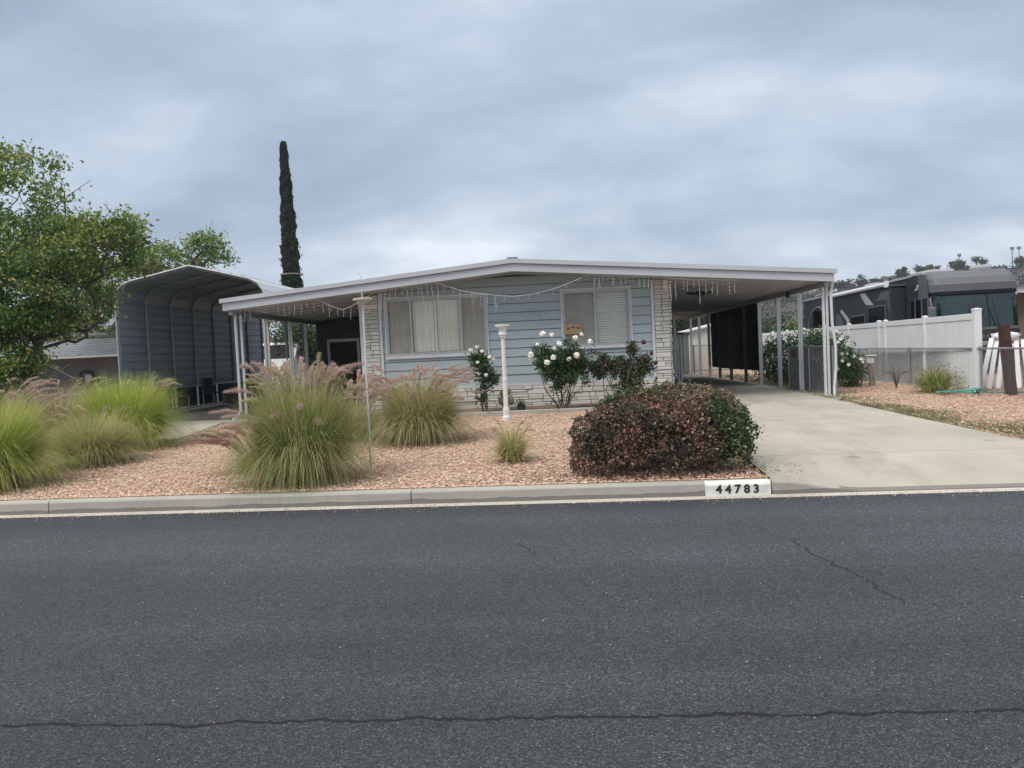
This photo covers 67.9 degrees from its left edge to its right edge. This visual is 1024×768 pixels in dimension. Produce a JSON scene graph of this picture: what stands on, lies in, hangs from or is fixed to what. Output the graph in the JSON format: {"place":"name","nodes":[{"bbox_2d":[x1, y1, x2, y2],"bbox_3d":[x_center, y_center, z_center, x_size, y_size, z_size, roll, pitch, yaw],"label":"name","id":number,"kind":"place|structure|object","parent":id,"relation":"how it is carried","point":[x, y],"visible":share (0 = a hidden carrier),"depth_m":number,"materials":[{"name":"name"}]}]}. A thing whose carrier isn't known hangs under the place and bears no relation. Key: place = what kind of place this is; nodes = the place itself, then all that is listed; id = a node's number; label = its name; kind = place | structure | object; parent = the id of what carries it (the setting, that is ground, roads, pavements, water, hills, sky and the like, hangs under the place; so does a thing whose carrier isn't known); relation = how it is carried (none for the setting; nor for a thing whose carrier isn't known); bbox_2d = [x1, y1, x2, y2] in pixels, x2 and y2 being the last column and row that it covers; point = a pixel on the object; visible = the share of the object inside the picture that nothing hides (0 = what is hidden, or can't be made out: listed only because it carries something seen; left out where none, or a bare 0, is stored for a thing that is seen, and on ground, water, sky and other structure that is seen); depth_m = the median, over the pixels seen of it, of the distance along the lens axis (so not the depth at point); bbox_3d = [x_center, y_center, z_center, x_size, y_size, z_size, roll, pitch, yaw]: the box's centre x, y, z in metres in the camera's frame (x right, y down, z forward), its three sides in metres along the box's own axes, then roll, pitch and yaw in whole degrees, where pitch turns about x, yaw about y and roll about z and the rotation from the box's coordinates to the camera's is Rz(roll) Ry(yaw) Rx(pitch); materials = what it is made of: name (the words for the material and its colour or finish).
{"place":"outdoors","nodes":[
{"label":"outdoors","id":0,"kind":"place"},
{"bbox_2d":[0,314,263,402],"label":"neighbour house","id":1,"kind":"structure","parent":0,"point":[96,352],"depth_m":33.13,"materials":[{"name":"grey"}]},
{"bbox_2d":[77,370,94,385],"bbox_3d":[-18.473,-0.252,33.053,0.765,0.705,0.297,-2,2,6],"label":"hose reel","id":2,"kind":"object","parent":1,"relation":"attached to","point":[87,378],"visible":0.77,"depth_m":32.95,"materials":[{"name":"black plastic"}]},
{"bbox_2d":[154,420,228,441],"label":"side path","id":3,"kind":"structure","parent":0,"point":[203,425],"depth_m":16.39,"materials":[{"name":"concrete"}]},
{"bbox_2d":[163,391,315,421],"bbox_3d":[-8.487,0.647,26.032,4.493,0.100,16.268,-3,2,3],"label":"carport pad","id":4,"kind":"object","parent":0,"point":[203,413],"visible":0.07,"depth_m":21.16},
{"bbox_2d":[87,380,263,409],"bbox_3d":[-10.592,0.307,25.556,0.092,0.818,12.050,-3,2,3],"label":"wire fence","id":5,"kind":"object","parent":4,"relation":"on","point":[192,393],"visible":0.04,"depth_m":25.25,"materials":[{"name":"grey metal"}]},
{"bbox_2d":[170,382,189,411],"bbox_3d":[-9.687,0.348,22.206,0.500,0.920,0.500,-4,3,-26],"label":"patio chair","id":6,"kind":"object","parent":4,"relation":"on","point":[172,397],"visible":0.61,"depth_m":22.03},
{"bbox_2d":[201,378,224,406],"bbox_3d":[-9.623,0.253,24.503,0.500,0.920,0.500,-2,2,20],"label":"patio chair","id":7,"kind":"object","parent":4,"relation":"on","point":[207,384],"visible":0.91,"depth_m":24.51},
{"bbox_2d":[114,265,319,411],"bbox_3d":[-8.136,-1.352,24.979,4.058,3.949,10.187,-3,2,3],"label":"metal carport","id":8,"kind":"object","parent":4,"relation":"on","point":[177,324],"visible":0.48,"depth_m":22.93,"materials":[{"name":"metal"}]},
{"bbox_2d":[218,383,243,403],"bbox_3d":[-9.498,0.311,25.902,0.713,0.680,0.713,-3,2,3],"label":"storage bin","id":9,"kind":"object","parent":4,"relation":"on","point":[230,398],"visible":0.65,"depth_m":25.61,"materials":[{"name":"black plastic"}]},
{"bbox_2d":[246,375,263,398],"bbox_3d":[-9.324,0.119,27.489,0.500,0.920,0.500,-1,3,41],"label":"patio chair","id":10,"kind":"object","parent":4,"relation":"on","point":[248,376],"visible":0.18,"depth_m":27.26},
{"bbox_2d":[0,491,1023,767],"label":"road","id":11,"kind":"structure","parent":0,"point":[528,675],"depth_m":4.17,"materials":[{"name":"asphalt"}]},
{"bbox_2d":[2,488,1022,767],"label":"road grit","id":12,"kind":"object","parent":11,"relation":"on","point":[472,514],"visible":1,"depth_m":7.58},
{"bbox_2d":[0,0,1023,355],"label":"sky","id":13,"kind":"structure","parent":0,"point":[871,139],"materials":[{"name":"grey"}]},
{"bbox_2d":[0,365,1023,500],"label":"gravel yard","id":14,"kind":"structure","parent":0,"point":[704,373],"depth_m":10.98,"materials":[{"name":"gravel"}]},
{"bbox_2d":[0,375,85,417],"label":"fountain grass","id":15,"kind":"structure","parent":14,"relation":"on","point":[37,393],"depth_m":15.63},
{"bbox_2d":[0,376,92,495],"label":"fountain grass","id":16,"kind":"object","parent":14,"relation":"on","point":[20,454],"depth_m":9.53,"materials":[{"name":"plant"}]},
{"bbox_2d":[36,405,164,472],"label":"fountain grass","id":17,"kind":"object","parent":14,"relation":"on","point":[104,441],"depth_m":11.15,"materials":[{"name":"plant"}]},
{"bbox_2d":[48,367,205,452],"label":"fountain grass","id":18,"kind":"object","parent":14,"relation":"on","point":[150,409],"depth_m":12.88,"materials":[{"name":"plant"}]},
{"bbox_2d":[54,222,240,340],"bbox_3d":[-15.232,-2.834,31.599,8.825,7.289,4.429,-2,2,6],"label":"mulberry tree","id":19,"kind":"object","parent":14,"relation":"on","point":[208,246],"visible":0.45,"depth_m":30.54,"materials":[{"name":"green plant"}]},
{"bbox_2d":[180,418,256,438],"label":"weeds","id":20,"kind":"object","parent":14,"relation":"on","point":[221,430],"visible":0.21,"depth_m":15.30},
{"bbox_2d":[186,425,262,479],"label":"fountain grass","id":21,"kind":"object","parent":14,"relation":"on","point":[213,440],"depth_m":9.76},
{"bbox_2d":[262,319,287,389],"bbox_3d":[-12.175,-1.813,38.341,3.849,4.379,3.550,-4,3,-26],"label":"brown tree","id":22,"kind":"object","parent":14,"relation":"on","point":[270,326],"visible":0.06,"depth_m":37.90,"materials":[{"name":"grey plant"}]},
{"bbox_2d":[243,360,329,432],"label":"fountain grass","id":23,"kind":"object","parent":14,"relation":"on","point":[275,367],"depth_m":14.23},
{"bbox_2d":[263,342,313,389],"bbox_3d":[-10.660,-0.825,35.927,2.500,2.244,6.020,-2,2,6],"label":"pickup truck","id":24,"kind":"object","parent":14,"relation":"on","point":[278,360],"visible":0.03,"depth_m":34.58,"materials":[{"name":"white metal"}]},
{"bbox_2d":[262,321,316,383],"bbox_3d":[-9.717,-1.521,36.080,5.052,3.745,4.563,-2,2,6],"label":"leafy tree","id":25,"kind":"object","parent":14,"relation":"on","point":[311,329],"visible":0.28,"depth_m":34.87,"materials":[{"name":"green plant"}]},
{"bbox_2d":[278,141,303,379],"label":"cypress tree","id":26,"kind":"object","parent":14,"relation":"on","point":[290,275],"visible":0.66,"depth_m":45.88,"materials":[{"name":"green plant"}]},
{"bbox_2d":[221,401,366,423],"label":"porch slab","id":27,"kind":"structure","parent":14,"relation":"on","point":[231,422],"depth_m":17.18,"materials":[{"name":"concrete"}]},
{"bbox_2d":[204,353,396,507],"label":"fountain grass","id":28,"kind":"object","parent":14,"relation":"on","point":[305,438],"depth_m":8.64,"materials":[{"name":"plant"}]},
{"bbox_2d":[305,369,407,441],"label":"fountain grass","id":29,"kind":"object","parent":14,"relation":"on","point":[362,411],"depth_m":12.59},
{"bbox_2d":[353,291,372,470],"bbox_3d":[-1.810,-0.013,9.496,0.248,2.286,0.248,-2,2,6],"label":"bird feeder pole","id":30,"kind":"object","parent":14,"relation":"on","point":[362,299],"visible":0.97,"depth_m":9.47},
{"bbox_2d":[347,363,494,449],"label":"fountain grass","id":31,"kind":"object","parent":14,"relation":"on","point":[414,415],"depth_m":11.78,"materials":[{"name":"plant"}]},
{"bbox_2d":[183,470,734,491],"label":"weeds","id":32,"kind":"object","parent":14,"relation":"on","point":[454,482],"visible":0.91,"depth_m":8.35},
{"bbox_2d":[364,407,596,419],"bbox_3d":[-0.473,0.659,15.958,5.800,0.155,0.120,-3,2,3],"label":"bed edging","id":33,"kind":"object","parent":14,"relation":"on","point":[516,412],"visible":0.3,"depth_m":15.86,"materials":[{"name":"concrete"}]},
{"bbox_2d":[373,403,598,415],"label":"planting bed soil","id":34,"kind":"structure","parent":14,"relation":"on","point":[541,407],"depth_m":17.06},
{"bbox_2d":[464,345,501,411],"bbox_3d":[-0.618,-0.101,16.453,0.817,1.491,0.566,-2,2,6],"label":"rose bush","id":35,"kind":"object","parent":34,"relation":"on","point":[486,374],"visible":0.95,"depth_m":16.37,"materials":[{"name":"green plant"}]},
{"bbox_2d":[498,388,513,406],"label":"cactus","id":36,"kind":"object","parent":34,"relation":"on","point":[510,400],"visible":0.67,"depth_m":16.70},
{"bbox_2d":[512,397,527,409],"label":"potted plant","id":37,"kind":"object","parent":34,"relation":"on","point":[521,406],"visible":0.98,"depth_m":15.99,"materials":[{"name":"green plant"}]},
{"bbox_2d":[527,331,600,408],"bbox_3d":[1.131,-0.285,16.147,1.555,1.722,0.980,-2,2,6],"label":"rose bush","id":38,"kind":"object","parent":34,"relation":"on","point":[571,365],"visible":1,"depth_m":16.02,"materials":[{"name":"green plant"}]},
{"bbox_2d":[587,340,657,393],"bbox_3d":[2.343,-0.227,16.277,1.573,1.482,0.757,-2,2,6],"label":"rose bush","id":39,"kind":"object","parent":34,"relation":"on","point":[627,376],"visible":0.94,"depth_m":16.17,"materials":[{"name":"green plant"}]},
{"bbox_2d":[495,324,510,420],"bbox_3d":[-0.146,-0.214,14.743,0.300,1.870,0.300,-2,2,6],"label":"lamp post","id":40,"kind":"object","parent":14,"relation":"on","point":[502,328],"visible":0.99,"depth_m":14.71,"materials":[{"name":"white metal"}]},
{"bbox_2d":[476,418,548,465],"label":"fountain grass","id":41,"kind":"object","parent":14,"relation":"on","point":[512,449],"depth_m":9.60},
{"bbox_2d":[219,257,836,420],"bbox_3d":[0.710,-1.534,25.450,13.520,3.538,17.735,-3,2,3],"label":"mobile home","id":42,"kind":"object","parent":14,"relation":"on","point":[443,327],"visible":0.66,"depth_m":17.54,"materials":[{"name":"metal"}]},
{"bbox_2d":[244,291,375,317],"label":"icicle lights","id":43,"kind":"object","parent":42,"relation":"hanging from","point":[307,307],"visible":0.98,"depth_m":16.93,"materials":[{"name":"white plastic"}]},
{"bbox_2d":[383,293,489,359],"bbox_3d":[-1.747,-1.338,17.652,2.410,1.435,0.182,-3,2,3],"label":"window","id":44,"kind":"structure","parent":42,"relation":"in","point":[474,323],"depth_m":17.68,"materials":[{"name":"glass"}]},
{"bbox_2d":[379,283,496,309],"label":"icicle lights","id":45,"kind":"object","parent":42,"relation":"hanging from","point":[437,289],"visible":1,"depth_m":16.78,"materials":[{"name":"white plastic"}]},
{"bbox_2d":[495,275,585,298],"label":"icicle lights","id":46,"kind":"object","parent":42,"relation":"hanging from","point":[537,293],"visible":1,"depth_m":16.66,"materials":[{"name":"white plastic"}]},
{"bbox_2d":[564,319,581,333],"bbox_3d":[1.395,-1.354,17.399,0.400,0.423,0.022,-3,2,3],"label":"wooden sign","id":47,"kind":"object","parent":42,"relation":"hanging from","point":[569,328],"visible":0.98,"depth_m":17.40,"materials":[{"name":"beige wood"}]},
{"bbox_2d":[560,286,632,348],"bbox_3d":[1.936,-1.513,17.444,1.620,1.395,0.148,-3,2,3],"label":"window","id":48,"kind":"structure","parent":42,"relation":"in","point":[601,292],"depth_m":17.48,"materials":[{"name":"glass"}]},
{"bbox_2d":[594,275,649,287],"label":"icicle lights","id":49,"kind":"object","parent":42,"relation":"hanging from","point":[625,279],"visible":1,"depth_m":16.56,"materials":[{"name":"white plastic"}]},
{"bbox_2d":[663,277,734,303],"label":"icicle lights","id":50,"kind":"object","parent":42,"relation":"hanging from","point":[699,285],"visible":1,"depth_m":16.53,"materials":[{"name":"white plastic"}]},
{"bbox_2d":[441,454,818,484],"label":"fallen leaves","id":51,"kind":"object","parent":14,"relation":"on","point":[654,473],"visible":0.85,"depth_m":8.29,"materials":[{"name":"brown plant"}]},
{"bbox_2d":[562,389,733,474],"bbox_3d":[1.542,0.515,8.522,1.779,0.901,1.598,0,3,45],"label":"shrub","id":52,"kind":"object","parent":14,"relation":"on","point":[612,433],"visible":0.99,"depth_m":8.22,"materials":[{"name":"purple plant"}]},
{"bbox_2d":[672,348,683,392],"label":"garden gate","id":53,"kind":"structure","parent":14,"relation":"on","point":[679,367],"depth_m":18.77,"materials":[{"name":"metal"}]},
{"bbox_2d":[592,379,764,469],"bbox_3d":[2.040,0.419,9.102,1.478,0.948,2.365,-4,3,-28],"label":"shrub","id":54,"kind":"object","parent":14,"relation":"on","point":[714,398],"visible":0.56,"depth_m":8.36,"materials":[{"name":"green plant"}]},
{"bbox_2d":[670,317,701,331],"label":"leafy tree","id":55,"kind":"object","parent":14,"relation":"on","point":[683,321],"visible":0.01,"depth_m":58.53,"materials":[{"name":"green plant"}]},
{"bbox_2d":[693,345,741,372],"bbox_3d":[9.043,-1.144,33.437,2.102,1.238,0.060,-3,2,3],"label":"fence panel","id":56,"kind":"object","parent":14,"relation":"on","point":[694,360],"visible":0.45,"depth_m":33.47,"materials":[{"name":"metal"}]},
{"bbox_2d":[670,301,769,331],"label":"leafy tree","id":57,"kind":"object","parent":14,"relation":"on","point":[703,321],"visible":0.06,"depth_m":59.36,"materials":[{"name":"green plant"}]},
{"bbox_2d":[762,312,802,332],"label":"leafy tree","id":58,"kind":"object","parent":14,"relation":"on","point":[766,328],"visible":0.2,"depth_m":40.34,"materials":[{"name":"green plant"}]},
{"bbox_2d":[781,318,796,329],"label":"leafy tree","id":59,"kind":"object","parent":14,"relation":"on","point":[793,324],"visible":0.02,"depth_m":47.92,"materials":[{"name":"green plant"}]},
{"bbox_2d":[722,373,866,394],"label":"weeds","id":60,"kind":"object","parent":14,"relation":"on","point":[765,380],"visible":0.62,"depth_m":21.71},
{"bbox_2d":[748,323,853,383],"bbox_3d":[8.644,-0.919,22.777,2.809,1.764,6.394,-2,2,6],"label":"hedge bush","id":61,"kind":"object","parent":14,"relation":"on","point":[770,347],"visible":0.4,"depth_m":21.62,"materials":[{"name":"green plant"}]},
{"bbox_2d":[788,345,837,394],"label":"driveway gate","id":62,"kind":"structure","parent":14,"relation":"on","point":[811,360],"depth_m":18.14,"materials":[{"name":"metal"}]},
{"bbox_2d":[831,342,873,387],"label":"rose shrub","id":63,"kind":"object","parent":14,"relation":"on","point":[846,357],"visible":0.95,"depth_m":19.08,"materials":[{"name":"green plant"}]},
{"bbox_2d":[865,355,876,385],"bbox_3d":[9.066,-0.344,19.162,0.230,0.778,0.170,-2,2,6],"label":"utility pedestal","id":64,"kind":"object","parent":14,"relation":"on","point":[870,359],"visible":0.98,"depth_m":19.17,"materials":[{"name":"white metal"}]},
{"bbox_2d":[762,308,982,391],"bbox_3d":[10.537,-1.087,25.370,0.152,1.828,19.782,-2,2,6],"label":"vinyl fence","id":65,"kind":"object","parent":14,"relation":"on","point":[963,330],"visible":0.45,"depth_m":17.96,"materials":[{"name":"plastic"}]},
{"bbox_2d":[879,366,917,387],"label":"dry plant","id":66,"kind":"object","parent":14,"relation":"on","point":[895,381],"visible":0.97,"depth_m":17.79,"materials":[{"name":"brown plant"}]},
{"bbox_2d":[803,264,1023,368],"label":"motorhome","id":67,"kind":"object","parent":14,"relation":"on","point":[988,290],"visible":0.39,"depth_m":23.37,"materials":[{"name":"grey paint"}]},
{"bbox_2d":[810,393,1023,436],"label":"weeds","id":68,"kind":"object","parent":14,"relation":"on","point":[914,411],"visible":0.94,"depth_m":12.67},
{"bbox_2d":[821,345,1023,393],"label":"chain link fence","id":69,"kind":"object","parent":14,"relation":"on","point":[908,354],"visible":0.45,"depth_m":17.23,"materials":[{"name":"metal"}]},
{"bbox_2d":[901,361,968,393],"bbox_3d":[9.051,-0.079,16.276,1.498,1.034,1.515,-5,3,-45],"label":"weed clump","id":70,"kind":"object","parent":14,"relation":"on","point":[930,382],"visible":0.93,"depth_m":16.12,"materials":[{"name":"green plant"}]},
{"bbox_2d":[936,387,1023,392],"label":"garden hose","id":71,"kind":"object","parent":14,"relation":"on","point":[970,390],"visible":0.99,"depth_m":15.26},
{"bbox_2d":[983,338,993,385],"bbox_3d":[10.283,-0.439,16.481,0.910,1.100,0.085,-5,3,-42],"label":"vinyl rail","id":72,"kind":"object","parent":14,"relation":"on","point":[990,342],"visible":0.5,"depth_m":16.55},
{"bbox_2d":[956,416,1023,437],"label":"weeds","id":73,"kind":"object","parent":14,"relation":"on","point":[998,426],"visible":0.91,"depth_m":10.51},
{"bbox_2d":[987,339,998,389],"bbox_3d":[10.434,-0.436,16.481,0.085,1.080,0.895,-1,3,43],"label":"vinyl rail","id":74,"kind":"object","parent":14,"relation":"on","point":[996,342],"visible":0.64,"depth_m":16.46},
{"bbox_2d":[996,354,1001,389],"bbox_3d":[10.582,-0.432,16.452,0.085,1.059,0.836,-1,3,41],"label":"vinyl rail","id":75,"kind":"object","parent":14,"relation":"on","point":[1000,377],"visible":0.5,"depth_m":16.31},
{"bbox_2d":[982,339,1023,384],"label":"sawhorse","id":76,"kind":"object","parent":14,"relation":"on","point":[986,343],"visible":0.05,"depth_m":16.95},
{"bbox_2d":[997,324,1017,395],"bbox_3d":[9.743,-0.461,14.940,0.280,1.410,0.160,-2,2,6],"label":"rusty post","id":77,"kind":"object","parent":14,"relation":"on","point":[1004,335],"visible":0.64,"depth_m":14.87,"materials":[{"name":"metal"}]},
{"bbox_2d":[1014,339,1021,388],"bbox_3d":[10.920,-0.457,16.417,0.085,1.076,0.757,-1,3,31],"label":"vinyl rail","id":78,"kind":"object","parent":14,"relation":"on","point":[1016,342],"visible":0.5,"depth_m":16.39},
{"bbox_2d":[1020,339,1023,363],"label":"vinyl rail","id":79,"kind":"object","parent":14,"relation":"on","point":[1022,342],"visible":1,"depth_m":16.61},
{"bbox_2d":[671,332,689,373],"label":"metal shed","id":80,"kind":"structure","parent":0,"point":[682,340],"depth_m":33.78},
{"bbox_2d":[679,324,727,370],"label":"storage building","id":81,"kind":"structure","parent":0,"point":[704,337],"depth_m":36.62,"materials":[{"name":"white metal"}]},
{"bbox_2d":[672,374,1023,457],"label":"driveway","id":82,"kind":"structure","parent":0,"point":[796,422],"depth_m":11.07,"materials":[{"name":"concrete"}]},
{"bbox_2d":[676,269,1023,332],"bbox_3d":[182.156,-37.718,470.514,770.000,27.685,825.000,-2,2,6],"label":"hill","id":83,"kind":"structure","parent":0,"point":[792,306],"depth_m":178.47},
{"bbox_2d":[824,282,840,289],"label":"hill tree","id":84,"kind":"object","parent":83,"relation":"on","point":[835,285],"visible":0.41,"depth_m":272.28,"materials":[{"name":"green plant"}]},
{"bbox_2d":[836,279,852,289],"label":"hill tree","id":85,"kind":"object","parent":83,"relation":"on","point":[844,284],"visible":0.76,"depth_m":272.61,"materials":[{"name":"green plant"}]},
{"bbox_2d":[684,263,1023,329],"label":"hillside scrub","id":86,"kind":"object","parent":83,"relation":"on","point":[811,296],"visible":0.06,"depth_m":196.50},
{"bbox_2d":[853,274,869,286],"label":"hill tree","id":87,"kind":"object","parent":83,"relation":"on","point":[860,282],"visible":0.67,"depth_m":267.02,"materials":[{"name":"green plant"}]},
{"bbox_2d":[869,277,885,282],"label":"hill tree","id":88,"kind":"object","parent":83,"relation":"on","point":[873,280],"visible":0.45,"depth_m":266.00,"materials":[{"name":"green plant"}]},
{"bbox_2d":[894,266,909,277],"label":"hill tree","id":89,"kind":"object","parent":83,"relation":"on","point":[901,272],"visible":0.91,"depth_m":265.90,"materials":[{"name":"green plant"}]},
{"bbox_2d":[912,264,921,272],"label":"palm tree","id":90,"kind":"object","parent":83,"relation":"on","point":[917,268],"visible":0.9,"depth_m":280.62,"materials":[{"name":"green plant"}]},
{"bbox_2d":[920,264,941,270],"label":"hill tree","id":91,"kind":"object","parent":83,"relation":"on","point":[929,267],"visible":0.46,"depth_m":264.33,"materials":[{"name":"green plant"}]},
{"bbox_2d":[947,259,969,270],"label":"hill tree","id":92,"kind":"object","parent":83,"relation":"on","point":[957,264],"visible":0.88,"depth_m":262.96,"materials":[{"name":"green plant"}]},
{"bbox_2d":[970,256,982,264],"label":"palm tree","id":93,"kind":"object","parent":83,"relation":"on","point":[975,259],"visible":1,"depth_m":278.36,"materials":[{"name":"green plant"}]},
{"bbox_2d":[977,258,988,264],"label":"palm tree","id":94,"kind":"object","parent":83,"relation":"on","point":[983,261],"visible":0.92,"depth_m":278.09,"materials":[{"name":"green plant"}]},
{"bbox_2d":[1010,256,1023,268],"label":"hill tree","id":95,"kind":"object","parent":83,"relation":"on","point":[1019,261],"visible":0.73,"depth_m":260.69,"materials":[{"name":"green plant"}]},
{"bbox_2d":[751,448,1023,486],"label":"driveway apron","id":96,"kind":"object","parent":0,"point":[948,467],"visible":0.98,"depth_m":8.26,"materials":[{"name":"concrete"}]},
{"bbox_2d":[783,378,1023,438],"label":"loose gravel","id":97,"kind":"structure","parent":0,"point":[928,396],"depth_m":14.13,"materials":[{"name":"gravel"}]},
{"bbox_2d":[1015,284,1023,363],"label":"brown house","id":98,"kind":"structure","parent":0,"point":[1020,300],"depth_m":26.29,"materials":[{"name":"paint"}]},
{"bbox_3d":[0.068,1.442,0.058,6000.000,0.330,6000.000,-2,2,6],"label":"ground","id":99,"kind":"structure","parent":0,"visible":0},
{"bbox_2d":[0,376,126,453],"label":"fountain grass","id":100,"kind":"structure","parent":99,"relation":"on","point":[52,405],"depth_m":13.67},
{"bbox_2d":[0,137,159,402],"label":"shade tree","id":101,"kind":"object","parent":99,"relation":"on","point":[35,319],"visible":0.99,"depth_m":15.93,"materials":[{"name":"green plant"}]},
{"bbox_2d":[7,305,80,381],"bbox_3d":[-9.811,-0.729,15.919,1.569,1.909,0.064,-2,2,6],"label":"broken branch","id":102,"kind":"object","parent":101,"relation":"hanging from","point":[24,339],"visible":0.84,"depth_m":15.95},
{"bbox_2d":[0,478,1023,514],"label":"kerb","id":103,"kind":"structure","parent":99,"relation":"on","point":[448,495],"depth_m":8.02,"materials":[{"name":"concrete"}]},
{"bbox_2d":[704,479,770,495],"bbox_3d":[2.283,1.056,7.712,0.645,0.150,0.107,-2,2,6],"label":"address number","id":104,"kind":"object","parent":103,"relation":"on","point":[737,487],"visible":1,"depth_m":7.67,"materials":[{"name":"white paint"}]},
{"bbox_2d":[0,487,1023,517],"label":"gutter pan","id":105,"kind":"object","parent":99,"relation":"on","point":[534,502],"visible":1,"depth_m":7.84,"materials":[{"name":"concrete"}]},
{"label":"vinyl rail","id":106,"kind":"object","parent":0,"visible":0},
{"bbox_2d":[991,332,1020,339],"bbox_3d":[10.876,-1.053,16.731,0.660,0.219,0.270,-2,2,6],"label":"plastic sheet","id":107,"kind":"object","parent":106,"relation":"on","point":[1014,335],"visible":0.43,"depth_m":16.65,"materials":[{"name":"white plastic"}]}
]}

